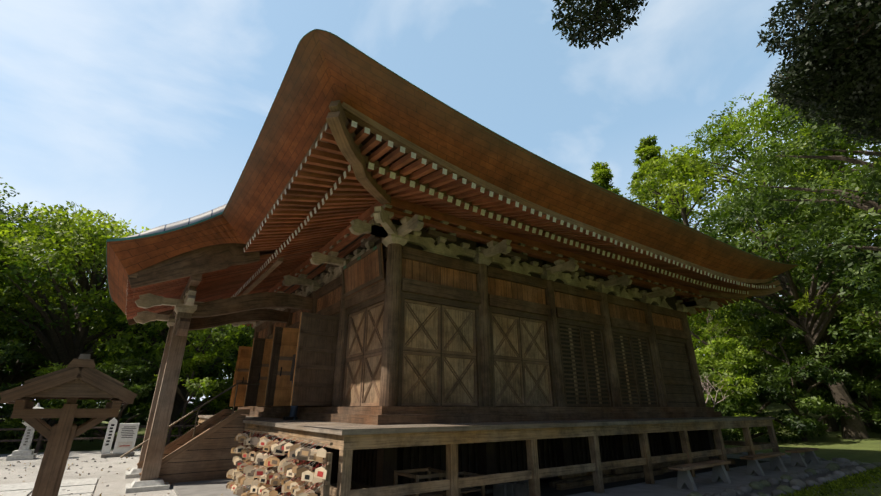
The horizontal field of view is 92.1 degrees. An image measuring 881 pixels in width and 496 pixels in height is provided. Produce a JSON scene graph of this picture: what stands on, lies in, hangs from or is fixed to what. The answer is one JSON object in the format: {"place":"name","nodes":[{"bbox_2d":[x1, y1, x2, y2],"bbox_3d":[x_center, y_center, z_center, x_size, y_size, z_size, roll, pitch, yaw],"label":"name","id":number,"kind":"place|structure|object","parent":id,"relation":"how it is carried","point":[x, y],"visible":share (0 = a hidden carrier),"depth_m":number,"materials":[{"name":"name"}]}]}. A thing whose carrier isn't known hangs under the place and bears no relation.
{"place":"outdoors","nodes":[
{"label":"outdoors","id":0,"kind":"place"},
{"bbox_2d":[0,376,880,495],"bbox_3d":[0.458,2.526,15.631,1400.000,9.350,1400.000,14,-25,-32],"label":"ground","id":1,"kind":"structure","parent":0,"point":[831,445],"depth_m":13.96,"materials":[{"name":"grey gravel"}]},
{"bbox_2d":[0,177,25,287],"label":"tree","id":2,"kind":"object","parent":1,"relation":"on","point":[6,207],"visible":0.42,"depth_m":23.48,"materials":[{"name":"green plant"}]},
{"bbox_2d":[0,338,42,421],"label":"tree","id":3,"kind":"object","parent":1,"relation":"on","point":[14,348],"visible":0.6,"depth_m":16.64,"materials":[{"name":"green plant"}]},
{"bbox_2d":[0,223,45,301],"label":"tree","id":4,"kind":"object","parent":1,"relation":"on","point":[2,281],"visible":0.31,"depth_m":19.72,"materials":[{"name":"green plant"}]},
{"bbox_2d":[6,403,43,460],"bbox_3d":[-13.289,5.912,13.741,0.620,1.680,0.620,14,-25,-32],"label":"stone monument","id":5,"kind":"object","parent":1,"relation":"on","point":[24,452],"visible":0.58,"depth_m":13.49,"materials":[{"name":"stone"}]},
{"bbox_2d":[0,478,97,495],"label":"path flagstones","id":6,"kind":"object","parent":1,"relation":"on","point":[78,487],"visible":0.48,"depth_m":8.43,"materials":[{"name":"stone"}]},
{"bbox_2d":[0,360,100,450],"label":"bush","id":7,"kind":"object","parent":1,"relation":"on","point":[15,423],"visible":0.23,"depth_m":16.28,"materials":[{"name":"green plant"}]},
{"bbox_2d":[0,354,136,495],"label":"notice stand","id":8,"kind":"object","parent":1,"relation":"on","point":[81,377],"visible":1,"depth_m":5.26,"materials":[{"name":"brown wood"}]},
{"bbox_2d":[4,456,135,495],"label":"ground pebbles","id":9,"kind":"object","parent":1,"relation":"on","point":[69,469],"visible":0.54,"depth_m":11.34,"materials":[{"name":"stone"}]},
{"bbox_2d":[0,201,141,405],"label":"tree","id":10,"kind":"object","parent":1,"relation":"on","point":[12,374],"visible":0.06,"depth_m":23.61,"materials":[{"name":"green plant"}]},
{"bbox_2d":[0,421,196,453],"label":"wooden fence","id":11,"kind":"object","parent":1,"relation":"on","point":[40,439],"visible":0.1,"depth_m":15.98,"materials":[{"name":"brown wood"}]},
{"bbox_2d":[56,357,157,447],"bbox_3d":[-13.497,6.375,17.628,3.815,3.814,3.491,14,-25,-32],"label":"bush","id":12,"kind":"object","parent":1,"relation":"on","point":[141,389],"visible":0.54,"depth_m":17.62,"materials":[{"name":"green plant"}]},
{"bbox_2d":[0,201,217,443],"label":"tree","id":13,"kind":"object","parent":1,"relation":"on","point":[60,341],"visible":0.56,"depth_m":20.09,"materials":[{"name":"green plant"}]},
{"bbox_2d":[0,456,222,495],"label":"ground litter","id":14,"kind":"object","parent":1,"relation":"on","point":[80,475],"visible":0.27,"depth_m":10.52,"materials":[{"name":"brown plant"}]},
{"bbox_2d":[101,418,139,457],"bbox_3d":[-10.851,6.426,14.454,0.930,1.220,0.500,14,-25,-32],"label":"sign monument","id":15,"kind":"object","parent":1,"relation":"on","point":[126,438],"visible":1,"depth_m":14.33,"materials":[{"name":"stone"}]},
{"bbox_2d":[63,282,253,441],"bbox_3d":[-13.940,5.269,22.244,9.405,9.297,8.822,3,-21,-7],"label":"tree","id":16,"kind":"object","parent":1,"relation":"on","point":[114,349],"visible":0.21,"depth_m":20.58,"materials":[{"name":"green plant"}]},
{"bbox_2d":[85,288,252,414],"bbox_3d":[-17.302,5.921,30.634,12.908,13.948,14.469,-17,-27,39],"label":"tree","id":17,"kind":"object","parent":1,"relation":"on","point":[192,338],"visible":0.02,"depth_m":26.90,"materials":[{"name":"green plant"}]},
{"bbox_2d":[120,383,259,457],"bbox_3d":[-5.909,4.322,10.202,2.693,2.124,0.044,14,-25,-32],"label":"stair handrail","id":18,"kind":"object","parent":1,"relation":"on","point":[174,423],"visible":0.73,"depth_m":10.32,"materials":[{"name":"wood"}]},
{"bbox_2d":[151,351,230,441],"bbox_3d":[-11.209,6.740,19.139,3.029,4.172,3.556,6,-21,-15],"label":"tree","id":19,"kind":"object","parent":1,"relation":"on","point":[189,368],"visible":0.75,"depth_m":19.41,"materials":[{"name":"green plant"}]},
{"bbox_2d":[137,409,249,485],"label":"stairs","id":20,"kind":"structure","parent":1,"relation":"on","point":[204,453],"depth_m":9.42,"materials":[{"name":"brown wood"}]},
{"bbox_2d":[177,377,242,423],"bbox_3d":[-10.570,7.926,20.885,4.016,3.256,3.236,14,-25,-32],"label":"bush","id":21,"kind":"object","parent":1,"relation":"on","point":[223,385],"visible":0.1,"depth_m":20.58,"materials":[{"name":"green plant"}]},
{"bbox_2d":[125,257,313,492],"bbox_3d":[-5.749,3.055,10.799,3.917,4.950,4.800,14,-25,-32],"label":"kohai frame","id":22,"kind":"object","parent":1,"relation":"on","point":[190,313],"visible":1,"depth_m":9.90,"materials":[{"name":"brown wood"}]},
{"bbox_2d":[124,204,226,237],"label":"roof ridge","id":23,"kind":"structure","parent":22,"relation":"on","point":[190,220],"depth_m":8.76,"materials":[{"name":"grey metal"}]},
{"bbox_2d":[106,212,244,314],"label":"porch roof","id":24,"kind":"structure","parent":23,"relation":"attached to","point":[128,256],"depth_m":8.68,"materials":[{"name":"brown wood"}]},
{"bbox_2d":[126,243,274,324],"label":"kohai rafters","id":25,"kind":"object","parent":22,"relation":"on","point":[227,270],"visible":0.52,"depth_m":9.54,"materials":[{"name":"brown wood"}]},
{"bbox_2d":[198,325,254,410],"bbox_3d":[-10.104,6.370,26.747,8.982,10.460,9.804,1,-21,-2],"label":"tree","id":26,"kind":"object","parent":1,"relation":"on","point":[228,369],"visible":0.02,"depth_m":23.40,"materials":[{"name":"green plant"}]},
{"bbox_2d":[226,428,332,495],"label":"ema rack","id":27,"kind":"object","parent":1,"relation":"on","point":[246,472],"visible":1,"depth_m":6.42,"materials":[{"name":"brown wood"}]},
{"bbox_2d":[0,257,880,426],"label":"forest","id":28,"kind":"object","parent":1,"relation":"on","point":[149,399],"depth_m":36.25,"materials":[{"name":"green plant"}]},
{"bbox_2d":[229,219,699,406],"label":"hall walls","id":29,"kind":"structure","parent":1,"relation":"on","point":[439,357],"depth_m":9.53,"materials":[{"name":"brown wood"}]},
{"bbox_2d":[341,243,383,297],"bbox_3d":[-1.692,0.526,9.018,0.151,0.722,1.900,14,-25,-32],"label":"wall panel","id":30,"kind":"object","parent":29,"relation":"attached to","point":[363,271],"visible":0.98,"depth_m":8.91,"materials":[{"name":"brown wood"}]},
{"bbox_2d":[243,243,705,406],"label":"pillars","id":31,"kind":"structure","parent":29,"relation":"attached to","point":[390,361],"depth_m":9.19,"materials":[{"name":"brown wood"}]},
{"bbox_2d":[232,198,719,328],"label":"bracket complexes","id":32,"kind":"structure","parent":29,"relation":"on","point":[369,227],"depth_m":10.05,"materials":[{"name":"brown wood"}]},
{"bbox_2d":[223,102,774,326],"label":"rafters","id":33,"kind":"object","parent":29,"relation":"on","point":[325,197],"visible":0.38,"depth_m":7.95,"materials":[{"name":"brown wood"}]},
{"bbox_2d":[229,30,779,262],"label":"roof top","id":34,"kind":"structure","parent":29,"relation":"on","point":[369,152],"depth_m":7.20,"materials":[{"name":"brown wood"}]},
{"bbox_2d":[222,29,798,278],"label":"roof","id":35,"kind":"structure","parent":34,"relation":"attached to","point":[324,69],"depth_m":6.91,"materials":[{"name":"brown wood"}]},
{"bbox_2d":[326,100,781,298],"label":"hall hip rafters","id":36,"kind":"object","parent":29,"relation":"on","point":[338,123],"visible":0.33,"depth_m":6.54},
{"bbox_2d":[198,415,785,495],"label":"veranda","id":37,"kind":"object","parent":1,"relation":"on","point":[346,439],"visible":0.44,"depth_m":7.19,"materials":[{"name":"brown wood"}]},
{"bbox_2d":[234,406,721,424],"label":"floor","id":38,"kind":"structure","parent":37,"relation":"on","point":[385,415],"depth_m":8.61,"materials":[{"name":"brown wood"}]},
{"bbox_2d":[171,454,844,495],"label":"stone foundation","id":39,"kind":"object","parent":1,"relation":"on","point":[666,485],"visible":0.15,"depth_m":8.60,"materials":[{"name":"grey stone"}]},
{"bbox_2d":[242,430,716,495],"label":"hall underfloor","id":40,"kind":"object","parent":39,"relation":"on","point":[377,467],"visible":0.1,"depth_m":8.64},
{"bbox_2d":[394,457,734,495],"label":"underfloor lumber","id":41,"kind":"object","parent":39,"relation":"on","point":[564,482],"visible":0.54,"depth_m":8.22,"materials":[{"name":"brown wood"}]},
{"bbox_2d":[668,460,731,490],"bbox_3d":[5.355,4.620,8.655,2.000,0.400,0.340,14,-25,-32],"label":"bench","id":42,"kind":"object","parent":39,"relation":"on","point":[685,477],"visible":1,"depth_m":8.44,"materials":[{"name":"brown wood"}]},
{"bbox_2d":[740,452,786,475],"bbox_3d":[7.897,5.246,10.316,1.900,0.400,0.340,14,-25,-32],"label":"bench","id":43,"kind":"object","parent":39,"relation":"on","point":[753,464],"visible":1,"depth_m":10.15,"materials":[{"name":"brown wood"}]},
{"bbox_2d":[785,447,820,466],"bbox_3d":[10.028,5.771,11.710,1.600,0.400,0.340,14,-25,-32],"label":"bench","id":44,"kind":"object","parent":39,"relation":"on","point":[797,457],"visible":1,"depth_m":11.50,"materials":[{"name":"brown wood"}]},
{"bbox_2d":[591,162,627,197],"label":"tree","id":45,"kind":"object","parent":1,"relation":"on","point":[602,176],"visible":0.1,"depth_m":41.06,"materials":[{"name":"green plant"}]},
{"bbox_2d":[631,134,708,406],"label":"tree","id":46,"kind":"object","parent":1,"relation":"on","point":[647,149],"visible":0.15,"depth_m":40.19,"materials":[{"name":"green plant"}]},
{"bbox_2d":[551,0,880,144],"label":"tree","id":47,"kind":"object","parent":1,"relation":"on","point":[837,57],"visible":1,"depth_m":9.59,"materials":[{"name":"green plant"}]},
{"bbox_2d":[701,374,734,406],"bbox_3d":[11.906,7.036,18.607,1.718,3.123,2.296,5,-21,-14],"label":"bare shrub","id":48,"kind":"object","parent":1,"relation":"on","point":[714,388],"visible":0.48,"depth_m":18.40,"materials":[{"name":"grey plant"}]},
{"bbox_2d":[698,365,750,440],"bbox_3d":[11.748,7.353,20.346,3.856,4.077,5.267,14,-25,-32],"label":"bush","id":49,"kind":"object","parent":1,"relation":"on","point":[725,410],"visible":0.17,"depth_m":19.00,"materials":[{"name":"green plant"}]},
{"bbox_2d":[625,145,832,371],"bbox_3d":[19.248,2.033,31.472,13.944,20.080,15.167,14,-25,-32],"label":"tree","id":50,"kind":"object","parent":1,"relation":"on","point":[699,192],"visible":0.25,"depth_m":31.67,"materials":[{"name":"green plant"}]},
{"bbox_2d":[690,301,771,393],"bbox_3d":[16.304,6.412,25.414,7.214,8.502,6.372,11,-23,-27],"label":"tree","id":51,"kind":"object","parent":1,"relation":"on","point":[702,343],"visible":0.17,"depth_m":24.99,"materials":[{"name":"green plant"}]},
{"bbox_2d":[694,336,806,442],"bbox_3d":[13.636,6.510,19.739,5.145,4.836,4.335,14,-25,-32],"label":"bush","id":52,"kind":"object","parent":1,"relation":"on","point":[728,349],"visible":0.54,"depth_m":18.93,"materials":[{"name":"green plant"}]},
{"bbox_2d":[667,92,880,392],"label":"tree","id":53,"kind":"object","parent":1,"relation":"on","point":[722,139],"visible":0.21,"depth_m":33.55,"materials":[{"name":"green plant"}]},
{"bbox_2d":[687,452,880,495],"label":"gutter stones","id":54,"kind":"object","parent":1,"relation":"on","point":[795,481],"visible":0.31,"depth_m":9.01,"materials":[{"name":"grey stone"}]},
{"bbox_2d":[693,182,880,438],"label":"tree","id":55,"kind":"object","parent":1,"relation":"on","point":[853,428],"visible":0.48,"depth_m":19.22,"materials":[{"name":"green plant"}]},
{"bbox_2d":[694,237,880,431],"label":"tree","id":56,"kind":"object","parent":1,"relation":"on","point":[831,422],"visible":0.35,"depth_m":20.47,"materials":[{"name":"green plant"}]},
{"bbox_2d":[696,90,880,334],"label":"tree","id":57,"kind":"object","parent":1,"relation":"on","point":[764,125],"visible":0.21,"depth_m":26.92,"materials":[{"name":"green plant"}]},
{"bbox_2d":[730,312,867,440],"bbox_3d":[15.642,5.691,19.033,4.772,5.678,4.123,1,-21,-2],"label":"tree","id":58,"kind":"object","parent":1,"relation":"on","point":[804,424],"visible":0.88,"depth_m":18.41,"materials":[{"name":"green plant"}]},
{"bbox_2d":[726,104,880,354],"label":"tree","id":59,"kind":"object","parent":1,"relation":"on","point":[870,205],"visible":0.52,"depth_m":14.99,"materials":[{"name":"green plant"}]},
{"bbox_2d":[755,98,880,312],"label":"tree","id":60,"kind":"object","parent":1,"relation":"on","point":[874,153],"visible":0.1,"depth_m":22.10,"materials":[{"name":"green plant"}]},
{"bbox_2d":[773,466,880,495],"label":"lawn weeds","id":61,"kind":"object","parent":1,"relation":"on","point":[860,478],"visible":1,"depth_m":8.66,"materials":[{"name":"green plant"}]},
{"bbox_2d":[808,344,880,433],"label":"tree","id":62,"kind":"object","parent":1,"relation":"on","point":[873,384],"visible":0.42,"depth_m":19.49,"materials":[{"name":"green plant"}]},
{"bbox_2d":[0,0,880,407],"label":"sky","id":63,"kind":"structure","parent":0,"point":[150,113],"materials":[{"name":"blue"}]},
{"bbox_2d":[738,454,866,495],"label":"gutter gravel","id":64,"kind":"structure","parent":0,"point":[768,490],"depth_m":9.16,"materials":[{"name":"grey gravel"}]}
]}

